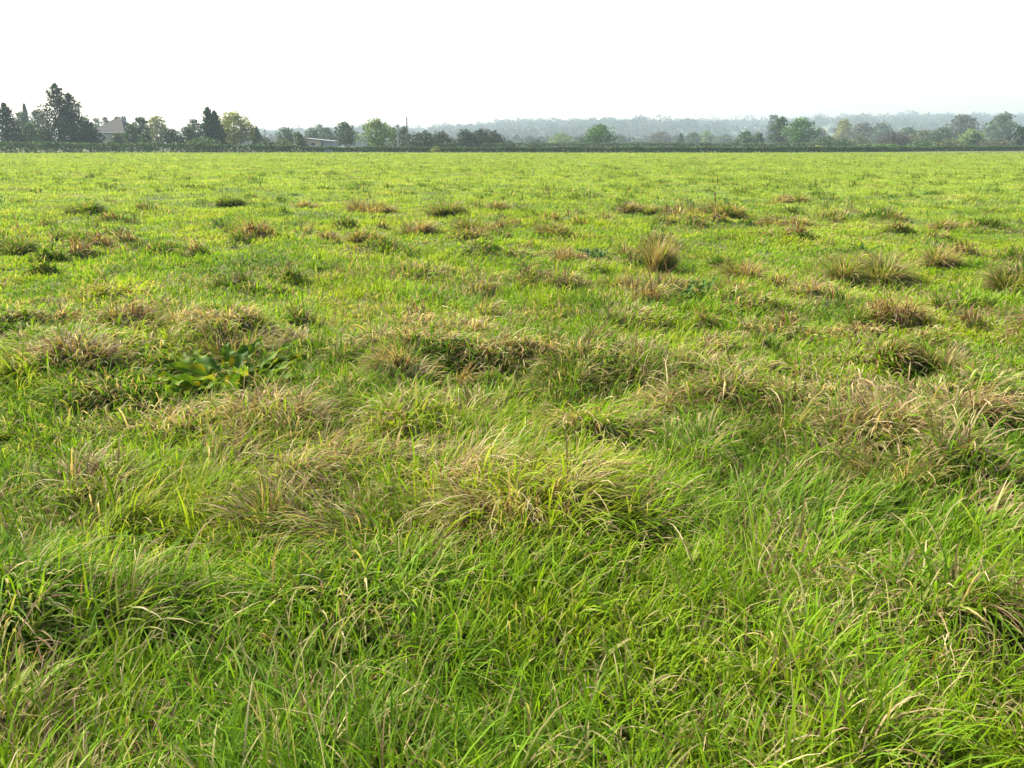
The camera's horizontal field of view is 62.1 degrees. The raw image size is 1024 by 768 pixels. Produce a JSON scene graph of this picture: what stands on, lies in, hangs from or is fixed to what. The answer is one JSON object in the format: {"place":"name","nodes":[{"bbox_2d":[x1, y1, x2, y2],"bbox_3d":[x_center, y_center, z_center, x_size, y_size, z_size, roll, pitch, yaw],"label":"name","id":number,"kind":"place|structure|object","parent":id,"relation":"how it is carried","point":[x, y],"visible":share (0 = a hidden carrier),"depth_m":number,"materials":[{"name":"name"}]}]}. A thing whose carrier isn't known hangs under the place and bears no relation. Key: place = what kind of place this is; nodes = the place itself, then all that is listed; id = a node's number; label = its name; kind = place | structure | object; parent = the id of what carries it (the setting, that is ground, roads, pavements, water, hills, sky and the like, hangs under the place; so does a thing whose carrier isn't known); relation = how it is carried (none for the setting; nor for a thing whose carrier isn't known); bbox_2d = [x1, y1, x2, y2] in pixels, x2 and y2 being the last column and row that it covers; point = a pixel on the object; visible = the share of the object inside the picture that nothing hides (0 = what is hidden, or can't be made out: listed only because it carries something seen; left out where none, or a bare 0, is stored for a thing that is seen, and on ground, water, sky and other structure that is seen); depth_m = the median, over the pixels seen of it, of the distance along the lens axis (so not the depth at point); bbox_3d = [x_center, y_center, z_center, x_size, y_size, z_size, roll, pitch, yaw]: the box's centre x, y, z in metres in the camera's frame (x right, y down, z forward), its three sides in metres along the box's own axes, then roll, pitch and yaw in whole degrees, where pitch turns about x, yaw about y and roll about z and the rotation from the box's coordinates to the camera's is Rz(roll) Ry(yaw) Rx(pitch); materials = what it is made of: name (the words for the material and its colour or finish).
{"place":"outdoors","nodes":[
{"label":"outdoors","id":0,"kind":"place"},
{"bbox_2d":[0,122,1023,767],"bbox_3d":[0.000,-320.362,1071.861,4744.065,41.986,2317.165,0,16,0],"label":"ground","id":1,"kind":"structure","parent":0,"point":[520,358],"depth_m":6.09,"materials":[{"name":"plant"}]},
{"bbox_2d":[0,102,37,151],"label":"conifer tree","id":2,"kind":"object","parent":1,"relation":"on","point":[7,123],"visible":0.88,"depth_m":157.43,"materials":[{"name":"green plant"}]},
{"bbox_2d":[10,110,32,149],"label":"broadleaf tree","id":3,"kind":"object","parent":1,"relation":"on","point":[21,117],"visible":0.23,"depth_m":204.89,"materials":[{"name":"green plant"}]},
{"bbox_2d":[0,232,47,256],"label":"grass tussock","id":4,"kind":"object","parent":1,"relation":"on","point":[19,245],"depth_m":12.78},
{"bbox_2d":[12,122,41,151],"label":"tree","id":5,"kind":"object","parent":1,"relation":"on","point":[29,126],"visible":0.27,"depth_m":169.97,"materials":[{"name":"green plant"}]},
{"bbox_2d":[29,108,53,134],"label":"broadleaf tree","id":6,"kind":"object","parent":1,"relation":"on","point":[35,119],"visible":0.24,"depth_m":247.77,"materials":[{"name":"green plant"}]},
{"bbox_2d":[34,128,56,151],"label":"tree","id":7,"kind":"object","parent":1,"relation":"on","point":[43,135],"visible":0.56,"depth_m":160.84,"materials":[{"name":"green plant"}]},
{"bbox_2d":[27,83,104,151],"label":"conifer tree","id":8,"kind":"object","parent":1,"relation":"on","point":[65,126],"visible":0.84,"depth_m":163.01,"materials":[{"name":"green plant"}]},
{"bbox_2d":[59,198,110,214],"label":"grass tussock","id":9,"kind":"object","parent":1,"relation":"on","point":[91,207],"depth_m":18.99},
{"bbox_2d":[74,123,106,151],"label":"tree","id":10,"kind":"object","parent":1,"relation":"on","point":[89,133],"visible":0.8,"depth_m":162.56,"materials":[{"name":"green plant"}]},
{"bbox_2d":[104,132,128,150],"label":"shrub","id":11,"kind":"object","parent":1,"relation":"on","point":[116,138],"visible":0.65,"depth_m":170.63,"materials":[{"name":"green plant"}]},
{"bbox_2d":[95,116,142,150],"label":"house","id":12,"kind":"structure","parent":1,"relation":"on","point":[109,129],"depth_m":193.68,"materials":[{"name":"tile"}]},
{"bbox_2d":[122,124,140,151],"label":"tree","id":13,"kind":"object","parent":1,"relation":"on","point":[133,137],"visible":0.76,"depth_m":174.03,"materials":[{"name":"green plant"}]},
{"bbox_2d":[132,116,154,149],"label":"broadleaf tree","id":14,"kind":"object","parent":1,"relation":"on","point":[141,127],"visible":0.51,"depth_m":181.21,"materials":[{"name":"green plant"}]},
{"bbox_2d":[138,129,155,151],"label":"tree","id":15,"kind":"object","parent":1,"relation":"on","point":[146,136],"visible":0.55,"depth_m":164.82,"materials":[{"name":"green plant"}]},
{"bbox_2d":[144,115,167,149],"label":"broadleaf tree","id":16,"kind":"object","parent":1,"relation":"on","point":[154,122],"visible":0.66,"depth_m":219.46,"materials":[{"name":"green plant"}]},
{"bbox_2d":[115,300,212,323],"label":"grass tussock","id":17,"kind":"object","parent":1,"relation":"on","point":[177,314],"depth_m":6.98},
{"bbox_2d":[157,128,184,151],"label":"tree","id":18,"kind":"object","parent":1,"relation":"on","point":[170,136],"visible":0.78,"depth_m":170.25,"materials":[{"name":"green plant"}]},
{"bbox_2d":[177,125,196,150],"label":"tree","id":19,"kind":"object","parent":1,"relation":"on","point":[189,130],"visible":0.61,"depth_m":174.03,"materials":[{"name":"green plant"}]},
{"bbox_2d":[187,119,201,137],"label":"broadleaf tree","id":20,"kind":"object","parent":1,"relation":"on","point":[193,122],"visible":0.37,"depth_m":191.10,"materials":[{"name":"green plant"}]},
{"bbox_2d":[182,136,221,151],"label":"tree","id":21,"kind":"object","parent":1,"relation":"on","point":[203,140],"visible":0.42,"depth_m":160.96,"materials":[{"name":"green plant"}]},
{"bbox_2d":[193,106,229,151],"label":"conifer tree","id":22,"kind":"object","parent":1,"relation":"on","point":[210,126],"visible":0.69,"depth_m":167.95,"materials":[{"name":"green plant"}]},
{"bbox_2d":[163,313,292,366],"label":"grass tussock","id":23,"kind":"object","parent":1,"relation":"on","point":[213,350],"depth_m":6.13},
{"bbox_2d":[211,194,246,207],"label":"grass tussock","id":24,"kind":"object","parent":1,"relation":"on","point":[230,200],"depth_m":22.18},
{"bbox_2d":[138,336,327,404],"bbox_3d":[-1.728,-0.087,5.320,1.126,0.259,1.003,0,16,0],"label":"dock plant","id":25,"kind":"object","parent":1,"relation":"on","point":[238,361],"visible":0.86,"depth_m":5.30,"materials":[{"name":"green plant"}]},
{"bbox_2d":[219,110,255,151],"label":"broadleaf tree","id":26,"kind":"object","parent":1,"relation":"on","point":[240,134],"visible":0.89,"depth_m":173.55,"materials":[{"name":"green plant"}]},
{"bbox_2d":[248,126,262,150],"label":"conifer tree","id":27,"kind":"object","parent":1,"relation":"on","point":[257,135],"visible":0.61,"depth_m":196.24,"materials":[{"name":"green plant"}]},
{"bbox_2d":[255,137,274,149],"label":"shrub","id":28,"kind":"object","parent":1,"relation":"on","point":[266,141],"visible":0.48,"depth_m":181.99,"materials":[{"name":"green plant"}]},
{"bbox_2d":[187,448,345,555],"bbox_3d":[-1.010,0.467,3.478,0.764,0.382,0.736,-12,20,-37],"label":"grass tussock","id":29,"kind":"object","parent":1,"relation":"on","point":[263,505],"depth_m":3.45,"materials":[{"name":"plant"}]},
{"bbox_2d":[195,387,355,455],"bbox_3d":[-1.216,0.202,4.451,0.828,0.348,0.758,9,18,30],"label":"grass tussock","id":30,"kind":"object","parent":1,"relation":"on","point":[309,427],"depth_m":4.39,"materials":[{"name":"plant"}]},
{"bbox_2d":[275,126,297,142],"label":"broadleaf tree","id":31,"kind":"object","parent":1,"relation":"on","point":[288,134],"visible":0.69,"depth_m":238.97,"materials":[{"name":"green plant"}]},
{"bbox_2d":[292,131,307,150],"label":"tree","id":32,"kind":"object","parent":1,"relation":"on","point":[298,136],"visible":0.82,"depth_m":186.84,"materials":[{"name":"green plant"}]},
{"bbox_2d":[291,199,323,207],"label":"grass tussock","id":33,"kind":"object","parent":1,"relation":"on","point":[304,204],"depth_m":21.46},
{"bbox_2d":[303,128,320,141],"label":"broadleaf tree","id":34,"kind":"object","parent":1,"relation":"on","point":[311,133],"visible":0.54,"depth_m":277.68,"materials":[{"name":"green plant"}]},
{"bbox_2d":[304,138,337,150],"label":"shed","id":35,"kind":"structure","parent":1,"relation":"on","point":[311,142],"depth_m":188.61,"materials":[{"name":"grey metal"}]},
{"bbox_2d":[317,127,334,139],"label":"broadleaf tree","id":36,"kind":"object","parent":1,"relation":"on","point":[327,130],"visible":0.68,"depth_m":287.03,"materials":[{"name":"green plant"}]},
{"bbox_2d":[314,228,338,239],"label":"grass tussock","id":37,"kind":"object","parent":1,"relation":"on","point":[327,234],"depth_m":14.07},
{"bbox_2d":[285,410,393,486],"bbox_3d":[-0.808,0.326,4.017,0.625,0.324,0.589,0,16,0],"label":"grass tussock","id":38,"kind":"object","parent":1,"relation":"on","point":[339,447],"depth_m":4.04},
{"bbox_2d":[333,121,358,146],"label":"broadleaf tree","id":39,"kind":"object","parent":1,"relation":"on","point":[346,139],"visible":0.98,"depth_m":215.26,"materials":[{"name":"green plant"}]},
{"bbox_2d":[341,223,385,243],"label":"grass tussock","id":40,"kind":"object","parent":1,"relation":"on","point":[357,236],"depth_m":13.41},
{"bbox_2d":[340,197,402,213],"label":"grass tussock","id":41,"kind":"object","parent":1,"relation":"on","point":[361,207],"depth_m":19.70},
{"bbox_2d":[356,117,395,146],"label":"broadleaf tree","id":42,"kind":"object","parent":1,"relation":"on","point":[381,136],"visible":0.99,"depth_m":181.42,"materials":[{"name":"green plant"}]},
{"bbox_2d":[394,126,411,144],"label":"broadleaf tree","id":43,"kind":"object","parent":1,"relation":"on","point":[403,132],"visible":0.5,"depth_m":220.25,"materials":[{"name":"green plant"}]},
{"bbox_2d":[391,215,443,234],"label":"grass tussock","id":44,"kind":"object","parent":1,"relation":"on","point":[421,229],"depth_m":14.48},
{"bbox_2d":[396,130,440,146],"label":"tree","id":45,"kind":"object","parent":1,"relation":"on","point":[420,139],"visible":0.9,"depth_m":195.42,"materials":[{"name":"green plant"}]},
{"bbox_2d":[352,332,501,387],"bbox_3d":[-0.567,-0.150,5.438,1.054,0.449,0.727,0,16,0],"label":"grass tussock","id":46,"kind":"object","parent":1,"relation":"on","point":[392,355],"depth_m":5.34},
{"bbox_2d":[420,200,467,217],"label":"grass tussock","id":47,"kind":"object","parent":1,"relation":"on","point":[443,209],"depth_m":18.63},
{"bbox_2d":[433,130,456,146],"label":"tree","id":48,"kind":"object","parent":1,"relation":"on","point":[443,138],"visible":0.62,"depth_m":198.69,"materials":[{"name":"green plant"}]},
{"bbox_2d":[452,128,480,149],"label":"tree","id":49,"kind":"object","parent":1,"relation":"on","point":[467,139],"visible":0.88,"depth_m":195.97,"materials":[{"name":"green plant"}]},
{"bbox_2d":[444,210,500,232],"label":"grass tussock","id":50,"kind":"object","parent":1,"relation":"on","point":[461,223],"depth_m":14.89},
{"bbox_2d":[472,127,492,146],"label":"tree","id":51,"kind":"object","parent":1,"relation":"on","point":[481,134],"visible":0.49,"depth_m":198.74,"materials":[{"name":"green plant"}]},
{"bbox_2d":[481,130,506,146],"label":"tree","id":52,"kind":"object","parent":1,"relation":"on","point":[494,136],"visible":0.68,"depth_m":196.95,"materials":[{"name":"green plant"}]},
{"bbox_2d":[484,198,515,209],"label":"grass tussock","id":53,"kind":"object","parent":1,"relation":"on","point":[496,205],"depth_m":19.88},
{"bbox_2d":[0,141,1023,152],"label":"hedge","id":54,"kind":"object","parent":1,"relation":"on","point":[556,149],"visible":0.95,"depth_m":157.38,"materials":[{"name":"green plant"}]},
{"bbox_2d":[528,220,571,236],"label":"grass tussock","id":55,"kind":"object","parent":1,"relation":"on","point":[554,228],"depth_m":14.55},
{"bbox_2d":[547,132,573,146],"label":"broadleaf tree","id":56,"kind":"object","parent":1,"relation":"on","point":[557,138],"visible":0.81,"depth_m":401.54,"materials":[{"name":"green plant"}]},
{"bbox_2d":[542,243,588,262],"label":"grass tussock","id":57,"kind":"object","parent":1,"relation":"on","point":[570,254],"depth_m":11.77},
{"bbox_2d":[512,333,639,408],"bbox_3d":[0.390,-0.127,5.395,0.805,0.481,1.014,14,21,40],"label":"grass tussock","id":58,"kind":"object","parent":1,"relation":"on","point":[578,368],"depth_m":5.35,"materials":[{"name":"plant"}]},
{"bbox_2d":[576,248,608,257],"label":"dock plant","id":59,"kind":"object","parent":1,"relation":"on","point":[596,253],"visible":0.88,"depth_m":11.97,"materials":[{"name":"green plant"}]},
{"bbox_2d":[366,142,819,150],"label":"hedge","id":60,"kind":"object","parent":1,"relation":"on","point":[650,144],"visible":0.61,"depth_m":194.05,"materials":[{"name":"green plant"}]},
{"bbox_2d":[581,123,618,145],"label":"broadleaf tree","id":61,"kind":"object","parent":1,"relation":"on","point":[599,136],"visible":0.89,"depth_m":205.63,"materials":[{"name":"green plant"}]},
{"bbox_2d":[589,269,635,289],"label":"grass tussock","id":62,"kind":"object","parent":1,"relation":"on","point":[609,278],"depth_m":9.53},
{"bbox_2d":[227,109,1023,145],"bbox_3d":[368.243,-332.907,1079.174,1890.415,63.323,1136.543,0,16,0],"label":"woods","id":63,"kind":"object","parent":1,"relation":"on","point":[526,130],"visible":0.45,"depth_m":1173.23,"materials":[{"name":"green plant"}]},
{"bbox_2d":[607,239,644,255],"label":"grass tussock","id":64,"kind":"object","parent":1,"relation":"on","point":[622,250],"depth_m":12.62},
{"bbox_2d":[614,198,664,214],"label":"grass tussock","id":65,"kind":"object","parent":1,"relation":"on","point":[629,207],"depth_m":19.37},
{"bbox_2d":[633,229,685,273],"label":"grass tussock","id":66,"kind":"object","parent":1,"relation":"on","point":[654,256],"depth_m":10.94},
{"bbox_2d":[650,131,674,146],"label":"broadleaf tree","id":67,"kind":"object","parent":1,"relation":"on","point":[661,136],"visible":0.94,"depth_m":459.64,"materials":[{"name":"green plant"}]},
{"bbox_2d":[660,281,706,299],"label":"dock plant","id":68,"kind":"object","parent":1,"relation":"on","point":[687,291],"visible":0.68,"depth_m":8.60,"materials":[{"name":"green plant"}]},
{"bbox_2d":[685,132,701,145],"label":"broadleaf tree","id":69,"kind":"object","parent":1,"relation":"on","point":[692,137],"visible":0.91,"depth_m":440.48,"materials":[{"name":"green plant"}]},
{"bbox_2d":[688,276,717,294],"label":"dock plant","id":70,"kind":"object","parent":1,"relation":"on","point":[697,285],"visible":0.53,"depth_m":8.83,"materials":[{"name":"green plant"}]},
{"bbox_2d":[699,130,715,142],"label":"broadleaf tree","id":71,"kind":"object","parent":1,"relation":"on","point":[707,136],"visible":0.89,"depth_m":478.37,"materials":[{"name":"green plant"}]},
{"bbox_2d":[679,197,753,218],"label":"grass tussock","id":72,"kind":"object","parent":1,"relation":"on","point":[736,212],"depth_m":18.26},
{"bbox_2d":[715,134,733,144],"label":"broadleaf tree","id":73,"kind":"object","parent":1,"relation":"on","point":[726,139],"visible":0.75,"depth_m":498.08,"materials":[{"name":"green plant"}]},
{"bbox_2d":[704,256,771,280],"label":"grass tussock","id":74,"kind":"object","parent":1,"relation":"on","point":[746,269],"depth_m":10.12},
{"bbox_2d":[734,130,755,146],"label":"broadleaf tree","id":75,"kind":"object","parent":1,"relation":"on","point":[743,136],"visible":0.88,"depth_m":267.89,"materials":[{"name":"green plant"}]},
{"bbox_2d":[765,114,777,145],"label":"broadleaf tree","id":76,"kind":"object","parent":1,"relation":"on","point":[771,117],"visible":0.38,"depth_m":535.46,"materials":[{"name":"green plant"}]},
{"bbox_2d":[677,368,873,471],"bbox_3d":[1.301,0.150,4.324,1.001,0.454,0.952,0,16,0],"label":"grass tussock","id":77,"kind":"object","parent":1,"relation":"on","point":[769,424],"depth_m":4.31,"materials":[{"name":"plant"}]},
{"bbox_2d":[767,116,790,142],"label":"broadleaf tree","id":78,"kind":"object","parent":1,"relation":"on","point":[780,121],"visible":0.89,"depth_m":250.26,"materials":[{"name":"green plant"}]},
{"bbox_2d":[754,214,818,226],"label":"grass tussock","id":79,"kind":"object","parent":1,"relation":"on","point":[781,220],"depth_m":16.64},
{"bbox_2d":[774,193,814,203],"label":"grass tussock","id":80,"kind":"object","parent":1,"relation":"on","point":[784,199],"depth_m":24.07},
{"bbox_2d":[780,117,821,142],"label":"broadleaf tree","id":81,"kind":"object","parent":1,"relation":"on","point":[797,132],"visible":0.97,"depth_m":238.14,"materials":[{"name":"green plant"}]},
{"bbox_2d":[813,135,835,146],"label":"tree","id":82,"kind":"object","parent":1,"relation":"on","point":[826,141],"visible":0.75,"depth_m":244.36,"materials":[{"name":"green plant"}]},
{"bbox_2d":[831,118,855,140],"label":"broadleaf tree","id":83,"kind":"object","parent":1,"relation":"on","point":[843,125],"visible":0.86,"depth_m":410.97,"materials":[{"name":"green plant"}]},
{"bbox_2d":[832,137,856,146],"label":"tree","id":84,"kind":"object","parent":1,"relation":"on","point":[845,142],"visible":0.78,"depth_m":239.56,"materials":[{"name":"green plant"}]},
{"bbox_2d":[848,121,874,142],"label":"broadleaf tree","id":85,"kind":"object","parent":1,"relation":"on","point":[861,129],"visible":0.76,"depth_m":429.82,"materials":[{"name":"green plant"}]},
{"bbox_2d":[851,135,871,145],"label":"broadleaf tree","id":86,"kind":"object","parent":1,"relation":"on","point":[862,140],"visible":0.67,"depth_m":287.28,"materials":[{"name":"green plant"}]},
{"bbox_2d":[807,246,925,288],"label":"grass tussock","id":87,"kind":"object","parent":1,"relation":"on","point":[888,267],"depth_m":9.68,"materials":[{"name":"plant"}]},
{"bbox_2d":[866,121,893,144],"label":"broadleaf tree","id":88,"kind":"object","parent":1,"relation":"on","point":[884,128],"visible":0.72,"depth_m":448.81,"materials":[{"name":"green plant"}]},
{"bbox_2d":[875,132,912,146],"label":"broadleaf tree","id":89,"kind":"object","parent":1,"relation":"on","point":[898,139],"visible":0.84,"depth_m":253.48,"materials":[{"name":"green plant"}]},
{"bbox_2d":[811,427,980,507],"bbox_3d":[1.688,0.367,3.815,0.841,0.402,0.679,5,17,17],"label":"grass tussock","id":90,"kind":"object","parent":1,"relation":"on","point":[878,466],"depth_m":3.78,"materials":[{"name":"plant"}]},
{"bbox_2d":[895,126,921,140],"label":"broadleaf tree","id":91,"kind":"object","parent":1,"relation":"on","point":[908,130],"visible":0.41,"depth_m":382.57,"materials":[{"name":"green plant"}]},
{"bbox_2d":[909,130,932,145],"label":"broadleaf tree","id":92,"kind":"object","parent":1,"relation":"on","point":[920,136],"visible":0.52,"depth_m":315.76,"materials":[{"name":"green plant"}]},
{"bbox_2d":[906,140,935,146],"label":"shrub","id":93,"kind":"object","parent":1,"relation":"on","point":[927,143],"visible":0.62,"depth_m":215.61,"materials":[{"name":"green plant"}]},
{"bbox_2d":[905,239,972,268],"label":"grass tussock","id":94,"kind":"object","parent":1,"relation":"on","point":[945,259],"depth_m":10.60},
{"bbox_2d":[922,126,958,145],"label":"broadleaf tree","id":95,"kind":"object","parent":1,"relation":"on","point":[938,134],"visible":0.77,"depth_m":306.23,"materials":[{"name":"green plant"}]},
{"bbox_2d":[885,327,1005,379],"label":"grass tussock","id":96,"kind":"object","parent":1,"relation":"on","point":[955,361],"depth_m":5.55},
{"bbox_2d":[933,138,966,149],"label":"shrub","id":97,"kind":"object","parent":1,"relation":"on","point":[945,143],"visible":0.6,"depth_m":220.06,"materials":[{"name":"green plant"}]},
{"bbox_2d":[925,217,974,229],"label":"grass tussock","id":98,"kind":"object","parent":1,"relation":"on","point":[943,224],"depth_m":16.09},
{"bbox_2d":[943,114,982,140],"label":"broadleaf tree","id":99,"kind":"object","parent":1,"relation":"on","point":[960,123],"visible":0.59,"depth_m":381.12,"materials":[{"name":"green plant"}]},
{"bbox_2d":[955,128,985,142],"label":"broadleaf tree","id":100,"kind":"object","parent":1,"relation":"on","point":[966,135],"visible":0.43,"depth_m":286.94,"materials":[{"name":"green plant"}]},
{"bbox_2d":[960,132,987,148],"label":"broadleaf tree","id":101,"kind":"object","parent":1,"relation":"on","point":[973,138],"visible":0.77,"depth_m":239.36,"materials":[{"name":"green plant"}]},
{"bbox_2d":[974,137,1016,149],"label":"shrub","id":102,"kind":"object","parent":1,"relation":"on","point":[1001,142],"visible":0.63,"depth_m":225.77,"materials":[{"name":"green plant"}]},
{"bbox_2d":[971,243,1023,294],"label":"grass tussock","id":103,"kind":"object","parent":1,"relation":"on","point":[1004,278],"depth_m":9.29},
{"bbox_2d":[981,111,1023,141],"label":"broadleaf tree","id":104,"kind":"object","parent":1,"relation":"on","point":[1005,120],"visible":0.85,"depth_m":343.44,"materials":[{"name":"green plant"}]},
{"bbox_2d":[1007,127,1023,145],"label":"broadleaf tree","id":105,"kind":"object","parent":1,"relation":"on","point":[1019,133],"visible":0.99,"depth_m":220.58,"materials":[{"name":"green plant"}]},
{"bbox_2d":[0,0,1023,142],"label":"sky","id":106,"kind":"structure","parent":0,"point":[305,64],"materials":[{"name":"white"}]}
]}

